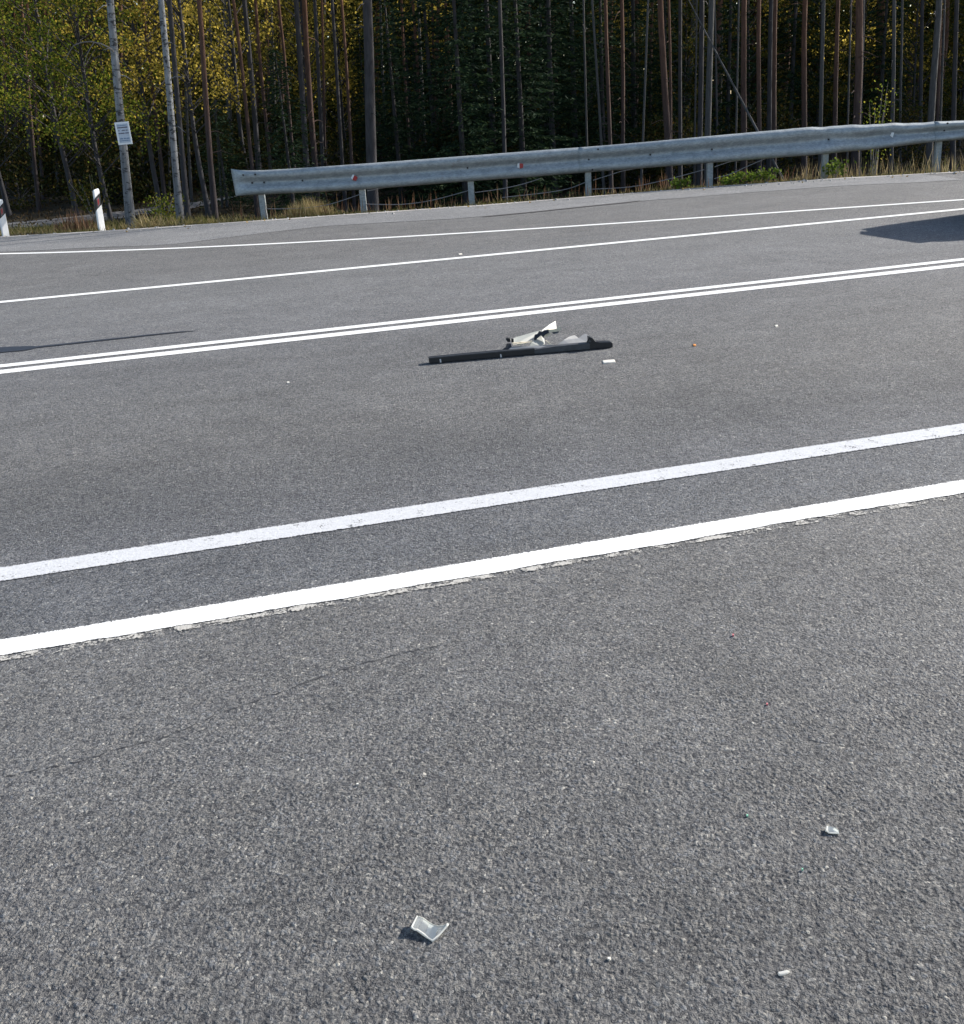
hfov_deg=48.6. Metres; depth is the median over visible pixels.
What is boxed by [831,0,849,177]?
pine tree
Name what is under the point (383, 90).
slender tree
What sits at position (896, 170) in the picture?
tall grass
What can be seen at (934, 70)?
slender tree
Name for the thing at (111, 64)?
pine tree
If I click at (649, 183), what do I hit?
wire rope
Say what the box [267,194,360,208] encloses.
wire rope
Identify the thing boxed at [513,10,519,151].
conifer tree
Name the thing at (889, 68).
pine tree
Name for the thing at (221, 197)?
slender tree
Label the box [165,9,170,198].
slender tree
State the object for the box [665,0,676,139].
pine tree
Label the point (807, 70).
pine tree
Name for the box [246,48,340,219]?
spruce tree
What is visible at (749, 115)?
dead trunk
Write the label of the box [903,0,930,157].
conifer tree
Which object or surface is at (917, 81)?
pine tree
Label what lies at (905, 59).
conifer tree
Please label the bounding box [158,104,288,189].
shrub
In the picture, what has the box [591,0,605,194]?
slender tree
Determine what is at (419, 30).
slender tree
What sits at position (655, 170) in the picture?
shrub
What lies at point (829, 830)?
glass shard
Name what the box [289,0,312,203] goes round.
conifer tree
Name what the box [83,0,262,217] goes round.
leafy tree
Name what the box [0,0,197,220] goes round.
leafy tree
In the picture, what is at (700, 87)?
conifer tree
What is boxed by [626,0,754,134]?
leafy tree
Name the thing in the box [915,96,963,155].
shrub
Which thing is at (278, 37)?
pine tree
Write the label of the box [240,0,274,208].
conifer tree
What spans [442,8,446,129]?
pine tree
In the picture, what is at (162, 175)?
pine tree
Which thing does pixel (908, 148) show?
shrub
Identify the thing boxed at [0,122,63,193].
shrub
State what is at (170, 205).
shrub
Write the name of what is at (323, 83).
pine tree
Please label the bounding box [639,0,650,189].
slender tree
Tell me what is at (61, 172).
shrub
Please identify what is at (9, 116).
leafy tree
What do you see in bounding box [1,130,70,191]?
shrub
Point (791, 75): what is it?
spruce tree
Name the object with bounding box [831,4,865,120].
pine tree
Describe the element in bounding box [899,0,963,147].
leafy tree
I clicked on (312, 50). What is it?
pine tree
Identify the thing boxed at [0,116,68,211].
shrub
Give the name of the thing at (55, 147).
slender tree
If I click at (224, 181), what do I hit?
spruce tree
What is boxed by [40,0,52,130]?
pine tree
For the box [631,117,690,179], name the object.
shrub
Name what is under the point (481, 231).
turn lane line
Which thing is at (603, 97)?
spruce tree
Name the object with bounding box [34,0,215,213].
leafy tree
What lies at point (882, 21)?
pine tree
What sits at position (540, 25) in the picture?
conifer tree
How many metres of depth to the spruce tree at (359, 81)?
34.34 m
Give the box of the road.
[0,172,963,1023]
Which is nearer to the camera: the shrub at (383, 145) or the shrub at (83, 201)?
the shrub at (83, 201)
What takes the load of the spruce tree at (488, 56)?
on the ground at (840, 156)
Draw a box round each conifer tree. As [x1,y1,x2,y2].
[55,19,72,171]
[80,2,87,160]
[84,1,99,185]
[123,0,134,132]
[167,0,190,219]
[236,3,249,146]
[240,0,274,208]
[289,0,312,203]
[311,0,327,203]
[330,0,347,212]
[332,12,351,157]
[353,0,378,211]
[410,1,418,140]
[481,0,520,200]
[503,2,512,149]
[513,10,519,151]
[539,3,543,181]
[544,6,549,149]
[589,21,593,145]
[667,0,685,179]
[687,0,722,187]
[751,0,780,181]
[902,0,913,121]
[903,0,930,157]
[943,0,962,171]
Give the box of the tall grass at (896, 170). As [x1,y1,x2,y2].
[776,149,963,179]
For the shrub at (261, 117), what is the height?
3.231 m
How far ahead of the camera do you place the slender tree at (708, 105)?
23.69 m
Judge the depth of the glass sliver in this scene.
2.06 m
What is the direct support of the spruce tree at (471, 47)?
on the ground at (840, 156)
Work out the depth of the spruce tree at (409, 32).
34.97 m
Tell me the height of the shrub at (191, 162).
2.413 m
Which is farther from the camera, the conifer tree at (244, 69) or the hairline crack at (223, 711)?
the conifer tree at (244, 69)
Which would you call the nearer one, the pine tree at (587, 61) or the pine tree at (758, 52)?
the pine tree at (758, 52)
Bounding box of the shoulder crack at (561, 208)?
[483,200,639,216]
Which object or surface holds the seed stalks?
on the ground at (840, 156)
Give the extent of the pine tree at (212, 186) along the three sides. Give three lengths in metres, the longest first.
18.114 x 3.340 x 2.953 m
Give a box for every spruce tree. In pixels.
[191,73,268,210]
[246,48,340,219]
[343,13,407,189]
[355,0,450,209]
[374,0,465,159]
[382,0,490,195]
[403,0,524,208]
[417,0,537,179]
[426,0,547,197]
[472,0,582,202]
[482,0,593,149]
[484,0,607,195]
[514,0,633,179]
[559,0,652,191]
[580,0,688,173]
[627,0,715,178]
[682,0,766,173]
[739,0,832,162]
[837,0,925,159]
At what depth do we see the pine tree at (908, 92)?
47.12 m
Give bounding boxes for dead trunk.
[688,0,782,178]
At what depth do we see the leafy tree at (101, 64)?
33.75 m
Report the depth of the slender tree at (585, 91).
27.81 m
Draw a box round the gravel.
[0,171,960,236]
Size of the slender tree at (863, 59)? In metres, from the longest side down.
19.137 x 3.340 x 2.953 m
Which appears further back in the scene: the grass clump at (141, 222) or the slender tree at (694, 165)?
the slender tree at (694, 165)
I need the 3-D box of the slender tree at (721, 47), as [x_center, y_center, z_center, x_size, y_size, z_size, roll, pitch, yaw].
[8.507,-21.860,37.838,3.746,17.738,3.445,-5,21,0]
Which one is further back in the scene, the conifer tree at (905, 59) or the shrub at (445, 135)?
the conifer tree at (905, 59)
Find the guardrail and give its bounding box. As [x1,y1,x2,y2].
[231,120,963,218]
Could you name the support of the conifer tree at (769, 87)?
on the ground at (840, 156)
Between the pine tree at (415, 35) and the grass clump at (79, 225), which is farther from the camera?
the pine tree at (415, 35)
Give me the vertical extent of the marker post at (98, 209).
0.943 m
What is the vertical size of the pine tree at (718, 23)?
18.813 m
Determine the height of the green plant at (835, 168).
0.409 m
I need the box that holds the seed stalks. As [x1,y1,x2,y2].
[231,164,813,221]
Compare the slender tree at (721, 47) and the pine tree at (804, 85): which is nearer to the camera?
the pine tree at (804, 85)
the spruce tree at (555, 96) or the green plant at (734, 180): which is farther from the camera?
the spruce tree at (555, 96)
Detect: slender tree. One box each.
[6,0,27,112]
[48,0,59,194]
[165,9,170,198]
[179,1,192,200]
[208,0,223,206]
[219,0,237,175]
[263,3,281,166]
[321,0,333,158]
[379,0,388,160]
[416,0,428,192]
[582,0,587,146]
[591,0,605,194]
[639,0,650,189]
[674,0,695,131]
[693,0,697,187]
[703,0,713,185]
[714,0,721,179]
[719,6,722,130]
[734,0,739,183]
[818,0,824,178]
[845,0,851,176]
[860,0,864,176]
[888,0,906,174]
[898,0,902,168]
[925,0,941,171]
[939,0,945,171]
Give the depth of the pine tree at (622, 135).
26.97 m
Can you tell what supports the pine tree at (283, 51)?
on the ground at (840, 156)
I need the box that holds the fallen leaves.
[16,170,956,235]
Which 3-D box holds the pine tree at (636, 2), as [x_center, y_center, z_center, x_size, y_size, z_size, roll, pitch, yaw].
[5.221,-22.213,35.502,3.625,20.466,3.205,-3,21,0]
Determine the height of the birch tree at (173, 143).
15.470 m
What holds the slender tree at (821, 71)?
on the ground at (840, 156)
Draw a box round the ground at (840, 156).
[0,105,963,235]
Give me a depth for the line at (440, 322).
8.55 m
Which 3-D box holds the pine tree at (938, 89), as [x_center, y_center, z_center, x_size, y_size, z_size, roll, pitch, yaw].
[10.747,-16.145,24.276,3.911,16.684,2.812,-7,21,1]
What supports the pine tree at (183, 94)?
on the ground at (840, 156)
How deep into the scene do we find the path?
24.66 m
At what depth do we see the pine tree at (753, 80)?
53.92 m
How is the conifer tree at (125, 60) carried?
on the ground at (840, 156)
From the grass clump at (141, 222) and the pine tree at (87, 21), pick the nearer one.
the grass clump at (141, 222)
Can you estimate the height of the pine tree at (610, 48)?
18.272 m
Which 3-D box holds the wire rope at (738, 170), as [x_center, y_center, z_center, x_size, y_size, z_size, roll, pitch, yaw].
[4.712,-6.261,19.441,0.989,0.310,0.018,-6,21,-5]
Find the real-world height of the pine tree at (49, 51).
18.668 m
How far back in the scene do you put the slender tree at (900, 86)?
30.84 m
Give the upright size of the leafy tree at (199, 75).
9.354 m
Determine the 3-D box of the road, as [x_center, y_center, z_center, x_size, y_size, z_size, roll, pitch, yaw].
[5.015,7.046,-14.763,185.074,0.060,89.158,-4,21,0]
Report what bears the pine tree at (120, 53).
on the ground at (840, 156)
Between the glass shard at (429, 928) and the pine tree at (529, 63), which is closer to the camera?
the glass shard at (429, 928)
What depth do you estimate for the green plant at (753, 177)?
19.41 m
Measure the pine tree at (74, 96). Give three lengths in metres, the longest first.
18.814 x 3.746 x 3.445 m
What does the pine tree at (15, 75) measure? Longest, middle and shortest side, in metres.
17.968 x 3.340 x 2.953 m
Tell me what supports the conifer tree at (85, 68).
on the ground at (840, 156)
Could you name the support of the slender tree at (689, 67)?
on the ground at (840, 156)
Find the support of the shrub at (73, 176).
on the ground at (840, 156)
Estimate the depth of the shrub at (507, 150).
30.65 m
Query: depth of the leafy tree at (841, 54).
37.70 m
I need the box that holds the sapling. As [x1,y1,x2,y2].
[858,79,897,175]
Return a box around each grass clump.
[47,206,106,232]
[126,208,172,227]
[272,198,344,218]
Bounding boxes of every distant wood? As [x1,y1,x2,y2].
[0,0,963,164]
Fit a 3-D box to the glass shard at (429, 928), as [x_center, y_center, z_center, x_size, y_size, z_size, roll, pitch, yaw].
[-0.112,0.868,2.219,0.074,0.017,0.047,6,23,24]
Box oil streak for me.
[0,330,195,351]
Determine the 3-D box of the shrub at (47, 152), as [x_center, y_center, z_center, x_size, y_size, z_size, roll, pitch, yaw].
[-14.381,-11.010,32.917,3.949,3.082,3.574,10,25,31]
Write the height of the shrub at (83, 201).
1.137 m
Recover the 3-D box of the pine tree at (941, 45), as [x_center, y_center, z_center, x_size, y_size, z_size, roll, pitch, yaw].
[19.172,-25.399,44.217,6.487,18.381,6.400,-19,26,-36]
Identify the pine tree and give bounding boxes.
[0,0,8,197]
[7,2,18,164]
[12,2,18,193]
[20,0,45,211]
[25,3,45,198]
[39,2,58,164]
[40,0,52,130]
[50,0,62,137]
[55,8,71,177]
[66,6,81,177]
[84,0,100,152]
[104,0,116,121]
[105,0,136,131]
[136,0,168,210]
[180,47,185,157]
[189,3,197,125]
[191,0,232,219]
[231,0,259,218]
[250,0,274,196]
[254,13,264,168]
[264,0,279,165]
[274,1,285,165]
[277,0,295,167]
[288,0,325,209]
[308,2,314,123]
[317,0,331,165]
[339,0,355,213]
[342,4,352,147]
[374,1,388,161]
[388,1,395,154]
[399,0,412,189]
[408,0,422,155]
[429,0,440,130]
[441,0,454,183]
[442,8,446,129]
[525,5,534,177]
[550,0,560,146]
[586,0,590,141]
[596,0,622,193]
[602,0,619,170]
[614,0,634,192]
[635,0,638,142]
[643,2,655,134]
[652,0,688,189]
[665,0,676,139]
[704,0,726,167]
[730,1,753,132]
[731,2,754,130]
[740,0,762,184]
[743,0,761,180]
[751,0,756,115]
[771,0,788,181]
[777,0,790,129]
[785,0,808,179]
[796,2,813,127]
[807,0,815,126]
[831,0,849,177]
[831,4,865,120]
[849,0,879,176]
[862,0,903,151]
[884,5,891,117]
[905,5,933,115]
[911,16,928,121]
[924,0,963,120]
[924,4,959,121]
[936,1,946,120]
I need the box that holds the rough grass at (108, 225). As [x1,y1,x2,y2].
[0,209,255,234]
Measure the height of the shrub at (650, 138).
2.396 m
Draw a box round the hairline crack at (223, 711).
[7,641,452,775]
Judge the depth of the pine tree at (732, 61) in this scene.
54.01 m
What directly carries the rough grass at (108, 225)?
on the ground at (840, 156)
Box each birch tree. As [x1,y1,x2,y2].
[65,0,135,227]
[158,0,185,223]
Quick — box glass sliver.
[778,970,789,975]
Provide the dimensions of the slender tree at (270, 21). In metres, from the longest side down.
19.957 x 4.945 x 3.555 m
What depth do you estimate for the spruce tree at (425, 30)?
31.25 m
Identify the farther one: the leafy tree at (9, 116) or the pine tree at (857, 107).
the leafy tree at (9, 116)
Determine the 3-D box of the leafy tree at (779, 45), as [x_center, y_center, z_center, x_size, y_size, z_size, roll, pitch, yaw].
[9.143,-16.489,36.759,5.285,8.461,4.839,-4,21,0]
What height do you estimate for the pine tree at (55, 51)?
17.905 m
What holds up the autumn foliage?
on the ground at (840, 156)
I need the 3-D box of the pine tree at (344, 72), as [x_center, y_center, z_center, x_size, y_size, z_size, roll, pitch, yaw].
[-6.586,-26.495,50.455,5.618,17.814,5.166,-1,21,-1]
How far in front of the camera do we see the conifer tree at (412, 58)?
42.09 m
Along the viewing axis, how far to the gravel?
18.60 m
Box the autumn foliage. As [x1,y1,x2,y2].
[53,0,963,141]
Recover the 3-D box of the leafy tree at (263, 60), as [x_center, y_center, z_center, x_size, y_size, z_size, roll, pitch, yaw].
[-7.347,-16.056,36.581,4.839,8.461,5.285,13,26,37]
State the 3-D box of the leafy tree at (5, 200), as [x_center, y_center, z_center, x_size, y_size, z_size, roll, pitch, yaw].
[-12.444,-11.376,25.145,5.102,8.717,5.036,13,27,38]
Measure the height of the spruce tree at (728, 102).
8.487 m
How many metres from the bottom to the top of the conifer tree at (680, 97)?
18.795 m
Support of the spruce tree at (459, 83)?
on the ground at (840, 156)
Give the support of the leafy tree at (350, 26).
on the ground at (840, 156)
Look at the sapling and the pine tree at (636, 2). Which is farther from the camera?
the pine tree at (636, 2)
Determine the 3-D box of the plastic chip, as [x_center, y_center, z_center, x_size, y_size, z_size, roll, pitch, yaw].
[0.825,-0.977,6.922,0.084,0.006,0.083,-4,21,0]
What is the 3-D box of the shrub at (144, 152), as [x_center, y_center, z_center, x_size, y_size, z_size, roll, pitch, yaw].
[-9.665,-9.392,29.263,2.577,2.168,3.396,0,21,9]
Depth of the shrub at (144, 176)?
28.19 m
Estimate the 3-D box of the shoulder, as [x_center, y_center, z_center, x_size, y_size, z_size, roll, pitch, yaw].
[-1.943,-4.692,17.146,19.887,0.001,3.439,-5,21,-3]
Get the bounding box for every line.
[0,199,963,253]
[0,208,963,302]
[0,258,963,366]
[0,263,963,373]
[0,423,963,581]
[0,480,963,660]
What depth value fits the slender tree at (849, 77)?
28.91 m
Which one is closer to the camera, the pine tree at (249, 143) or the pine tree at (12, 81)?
the pine tree at (249, 143)
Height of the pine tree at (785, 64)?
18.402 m
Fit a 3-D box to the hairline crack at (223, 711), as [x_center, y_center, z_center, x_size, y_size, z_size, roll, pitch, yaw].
[-0.701,0.569,3.124,1.420,0.001,0.070,-15,23,-27]
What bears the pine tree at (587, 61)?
on the ground at (840, 156)
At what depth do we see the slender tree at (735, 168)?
24.20 m
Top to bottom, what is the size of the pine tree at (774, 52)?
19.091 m
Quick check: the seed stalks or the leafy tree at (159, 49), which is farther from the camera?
the leafy tree at (159, 49)
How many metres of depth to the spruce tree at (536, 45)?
35.84 m
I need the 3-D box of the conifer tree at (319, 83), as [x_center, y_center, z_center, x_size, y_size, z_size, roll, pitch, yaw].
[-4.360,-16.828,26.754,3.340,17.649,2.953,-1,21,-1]
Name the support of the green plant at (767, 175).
on the ground at (840, 156)
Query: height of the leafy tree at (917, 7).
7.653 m
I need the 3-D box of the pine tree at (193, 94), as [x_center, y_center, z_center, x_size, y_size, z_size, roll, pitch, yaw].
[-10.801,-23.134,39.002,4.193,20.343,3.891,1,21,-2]
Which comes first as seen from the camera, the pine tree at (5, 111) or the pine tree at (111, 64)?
the pine tree at (5, 111)
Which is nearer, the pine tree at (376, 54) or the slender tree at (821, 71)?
the slender tree at (821, 71)
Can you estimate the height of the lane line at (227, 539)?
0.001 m
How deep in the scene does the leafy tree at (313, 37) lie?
32.86 m
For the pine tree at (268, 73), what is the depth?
34.78 m
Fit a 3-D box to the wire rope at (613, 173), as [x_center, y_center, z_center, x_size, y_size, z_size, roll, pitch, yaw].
[2.556,-6.147,19.362,1.090,0.192,0.014,-4,21,0]
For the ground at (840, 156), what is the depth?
30.47 m
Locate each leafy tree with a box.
[0,0,85,190]
[0,0,87,216]
[0,0,105,197]
[0,0,168,215]
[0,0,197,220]
[19,0,168,166]
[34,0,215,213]
[80,0,236,128]
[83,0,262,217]
[145,0,278,145]
[151,0,280,169]
[195,0,341,166]
[227,0,362,165]
[253,0,400,162]
[565,0,690,139]
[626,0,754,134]
[672,0,817,135]
[761,0,897,158]
[808,0,931,124]
[846,0,963,154]
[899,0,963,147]
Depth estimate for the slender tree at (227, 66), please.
34.27 m
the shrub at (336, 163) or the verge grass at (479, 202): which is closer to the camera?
the verge grass at (479, 202)
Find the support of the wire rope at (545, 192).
attached to the guardrail
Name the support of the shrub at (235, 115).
on the ground at (840, 156)
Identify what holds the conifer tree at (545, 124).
on the ground at (840, 156)
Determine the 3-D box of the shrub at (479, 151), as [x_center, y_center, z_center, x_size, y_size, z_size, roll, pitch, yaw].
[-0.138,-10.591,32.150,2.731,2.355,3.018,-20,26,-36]
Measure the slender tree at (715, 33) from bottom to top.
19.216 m
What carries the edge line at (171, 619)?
on the road
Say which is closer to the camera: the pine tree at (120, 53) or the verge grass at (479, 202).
the verge grass at (479, 202)
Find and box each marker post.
[0,199,9,235]
[93,188,104,230]
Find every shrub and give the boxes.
[0,109,86,197]
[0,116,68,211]
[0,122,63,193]
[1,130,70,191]
[41,172,121,223]
[43,131,104,192]
[51,134,139,200]
[58,98,204,202]
[62,135,158,204]
[79,129,171,201]
[98,92,280,193]
[112,100,243,191]
[132,112,179,160]
[137,127,230,193]
[138,192,185,223]
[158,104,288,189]
[162,96,264,175]
[227,84,329,169]
[229,125,299,181]
[296,133,384,203]
[353,127,417,163]
[401,138,452,195]
[405,117,484,198]
[451,127,517,192]
[474,132,534,197]
[556,98,628,145]
[596,115,691,192]
[620,101,747,191]
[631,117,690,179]
[712,90,810,180]
[841,91,957,168]
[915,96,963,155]
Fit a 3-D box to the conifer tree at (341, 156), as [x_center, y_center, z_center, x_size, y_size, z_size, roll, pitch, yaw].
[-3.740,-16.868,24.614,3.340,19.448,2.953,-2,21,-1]
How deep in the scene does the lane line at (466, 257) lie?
12.13 m
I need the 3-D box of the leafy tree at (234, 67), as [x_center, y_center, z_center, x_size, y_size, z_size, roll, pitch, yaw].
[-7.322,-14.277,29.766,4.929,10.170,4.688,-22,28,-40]
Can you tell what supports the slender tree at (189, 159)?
on the ground at (840, 156)
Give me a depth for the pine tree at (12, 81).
49.99 m
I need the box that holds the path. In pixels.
[8,196,235,227]
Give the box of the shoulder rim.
[2,171,963,236]
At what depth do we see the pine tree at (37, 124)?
30.65 m
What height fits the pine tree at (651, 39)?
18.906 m
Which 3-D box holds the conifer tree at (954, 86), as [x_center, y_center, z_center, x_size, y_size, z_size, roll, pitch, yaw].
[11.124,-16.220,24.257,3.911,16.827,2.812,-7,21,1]
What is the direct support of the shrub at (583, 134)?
on the ground at (840, 156)
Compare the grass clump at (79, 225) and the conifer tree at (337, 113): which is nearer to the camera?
the grass clump at (79, 225)
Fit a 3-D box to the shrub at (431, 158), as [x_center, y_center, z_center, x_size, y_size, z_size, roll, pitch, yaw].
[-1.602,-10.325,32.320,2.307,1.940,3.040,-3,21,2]
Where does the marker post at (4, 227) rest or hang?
on the ground at (840, 156)
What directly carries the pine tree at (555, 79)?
on the ground at (840, 156)
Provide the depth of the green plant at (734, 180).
19.37 m
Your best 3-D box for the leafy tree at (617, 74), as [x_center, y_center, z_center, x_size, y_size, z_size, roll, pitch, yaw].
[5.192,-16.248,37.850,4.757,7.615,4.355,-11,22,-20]
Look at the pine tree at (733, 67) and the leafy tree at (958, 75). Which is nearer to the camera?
the leafy tree at (958, 75)
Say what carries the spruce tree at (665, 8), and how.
on the ground at (840, 156)
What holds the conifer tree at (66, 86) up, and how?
on the ground at (840, 156)
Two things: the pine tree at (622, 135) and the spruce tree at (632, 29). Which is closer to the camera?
the pine tree at (622, 135)
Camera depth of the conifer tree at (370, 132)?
21.50 m
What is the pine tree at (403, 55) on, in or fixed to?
on the ground at (840, 156)
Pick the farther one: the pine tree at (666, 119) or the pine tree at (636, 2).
the pine tree at (636, 2)
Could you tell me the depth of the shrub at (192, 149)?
29.65 m
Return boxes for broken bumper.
[428,321,612,362]
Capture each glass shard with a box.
[411,916,448,941]
[825,826,838,833]
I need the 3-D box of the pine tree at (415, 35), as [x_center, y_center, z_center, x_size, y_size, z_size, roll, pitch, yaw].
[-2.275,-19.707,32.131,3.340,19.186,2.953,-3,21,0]
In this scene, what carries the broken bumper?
on the road
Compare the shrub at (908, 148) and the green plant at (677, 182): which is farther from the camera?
the shrub at (908, 148)
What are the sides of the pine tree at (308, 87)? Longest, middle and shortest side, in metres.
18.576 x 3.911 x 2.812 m
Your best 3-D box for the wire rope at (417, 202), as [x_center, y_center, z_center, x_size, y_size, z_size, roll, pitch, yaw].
[-1.137,-5.569,18.974,1.818,0.166,0.015,-6,21,-7]
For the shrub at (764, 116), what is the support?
on the ground at (840, 156)
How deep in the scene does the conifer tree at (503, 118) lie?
26.01 m
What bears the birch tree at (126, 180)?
on the ground at (840, 156)
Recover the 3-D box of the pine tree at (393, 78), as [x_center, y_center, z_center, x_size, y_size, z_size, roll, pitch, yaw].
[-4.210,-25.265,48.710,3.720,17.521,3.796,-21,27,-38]
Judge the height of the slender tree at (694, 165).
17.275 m
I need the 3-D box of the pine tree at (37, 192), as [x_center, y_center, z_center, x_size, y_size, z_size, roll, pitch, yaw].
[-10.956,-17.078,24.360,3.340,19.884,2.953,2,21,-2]
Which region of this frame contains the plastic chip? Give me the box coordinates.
[602,359,614,363]
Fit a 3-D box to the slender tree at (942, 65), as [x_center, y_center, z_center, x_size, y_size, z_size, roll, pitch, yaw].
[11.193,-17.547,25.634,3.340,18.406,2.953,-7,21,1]
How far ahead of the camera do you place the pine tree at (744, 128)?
25.02 m
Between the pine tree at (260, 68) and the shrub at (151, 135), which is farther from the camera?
the shrub at (151, 135)
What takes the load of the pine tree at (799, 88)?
on the ground at (840, 156)
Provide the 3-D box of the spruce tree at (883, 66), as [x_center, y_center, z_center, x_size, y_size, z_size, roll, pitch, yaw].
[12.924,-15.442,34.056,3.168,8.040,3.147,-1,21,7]
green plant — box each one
[668,175,690,188]
[718,173,742,184]
[731,169,766,183]
[755,166,783,181]
[819,157,855,177]
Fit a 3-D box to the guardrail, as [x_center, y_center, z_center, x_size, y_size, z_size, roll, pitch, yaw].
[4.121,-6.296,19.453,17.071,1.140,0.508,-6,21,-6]
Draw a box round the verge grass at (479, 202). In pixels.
[9,164,962,235]
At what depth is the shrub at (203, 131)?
31.48 m
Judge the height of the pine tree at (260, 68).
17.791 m
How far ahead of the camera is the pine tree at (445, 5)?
33.27 m
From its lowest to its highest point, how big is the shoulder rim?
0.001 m
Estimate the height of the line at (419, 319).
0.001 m
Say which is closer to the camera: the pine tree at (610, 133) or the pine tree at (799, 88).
the pine tree at (610, 133)
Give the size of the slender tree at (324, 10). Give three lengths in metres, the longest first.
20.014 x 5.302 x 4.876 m
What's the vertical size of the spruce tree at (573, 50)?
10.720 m
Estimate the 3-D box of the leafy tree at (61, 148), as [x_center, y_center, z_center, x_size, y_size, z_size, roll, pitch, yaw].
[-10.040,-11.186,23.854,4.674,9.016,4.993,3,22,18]
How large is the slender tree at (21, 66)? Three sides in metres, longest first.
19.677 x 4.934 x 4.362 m
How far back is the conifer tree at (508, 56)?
41.68 m
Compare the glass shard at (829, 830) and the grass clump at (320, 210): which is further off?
the grass clump at (320, 210)
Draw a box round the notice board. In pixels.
[114,121,132,144]
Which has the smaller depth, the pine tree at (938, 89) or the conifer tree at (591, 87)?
the pine tree at (938, 89)
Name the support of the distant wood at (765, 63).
on the ground at (840, 156)
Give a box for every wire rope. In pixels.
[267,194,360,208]
[367,190,467,204]
[475,178,539,192]
[502,182,584,197]
[593,169,632,180]
[593,169,703,189]
[714,159,763,178]
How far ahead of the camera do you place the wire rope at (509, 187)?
19.17 m
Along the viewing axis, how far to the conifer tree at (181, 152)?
22.33 m
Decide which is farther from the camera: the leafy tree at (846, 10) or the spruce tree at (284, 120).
the leafy tree at (846, 10)
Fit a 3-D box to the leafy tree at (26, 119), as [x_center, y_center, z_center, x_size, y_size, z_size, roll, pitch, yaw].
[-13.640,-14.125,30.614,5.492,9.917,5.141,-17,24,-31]
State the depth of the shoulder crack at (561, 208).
16.86 m
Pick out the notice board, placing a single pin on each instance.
(123, 133)
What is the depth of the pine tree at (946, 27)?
35.52 m
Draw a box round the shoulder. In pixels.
[0,174,961,251]
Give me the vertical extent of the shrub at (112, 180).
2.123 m
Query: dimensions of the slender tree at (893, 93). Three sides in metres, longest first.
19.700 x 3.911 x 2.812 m
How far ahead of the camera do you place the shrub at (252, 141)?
31.85 m
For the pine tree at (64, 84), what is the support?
on the ground at (840, 156)
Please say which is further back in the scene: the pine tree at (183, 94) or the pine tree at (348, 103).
the pine tree at (183, 94)
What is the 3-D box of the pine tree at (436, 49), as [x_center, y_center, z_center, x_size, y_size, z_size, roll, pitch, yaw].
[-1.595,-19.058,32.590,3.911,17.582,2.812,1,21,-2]
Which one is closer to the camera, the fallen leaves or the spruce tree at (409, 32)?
the fallen leaves
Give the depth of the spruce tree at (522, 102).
27.42 m
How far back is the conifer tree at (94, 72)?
35.05 m
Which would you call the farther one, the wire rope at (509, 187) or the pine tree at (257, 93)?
the pine tree at (257, 93)

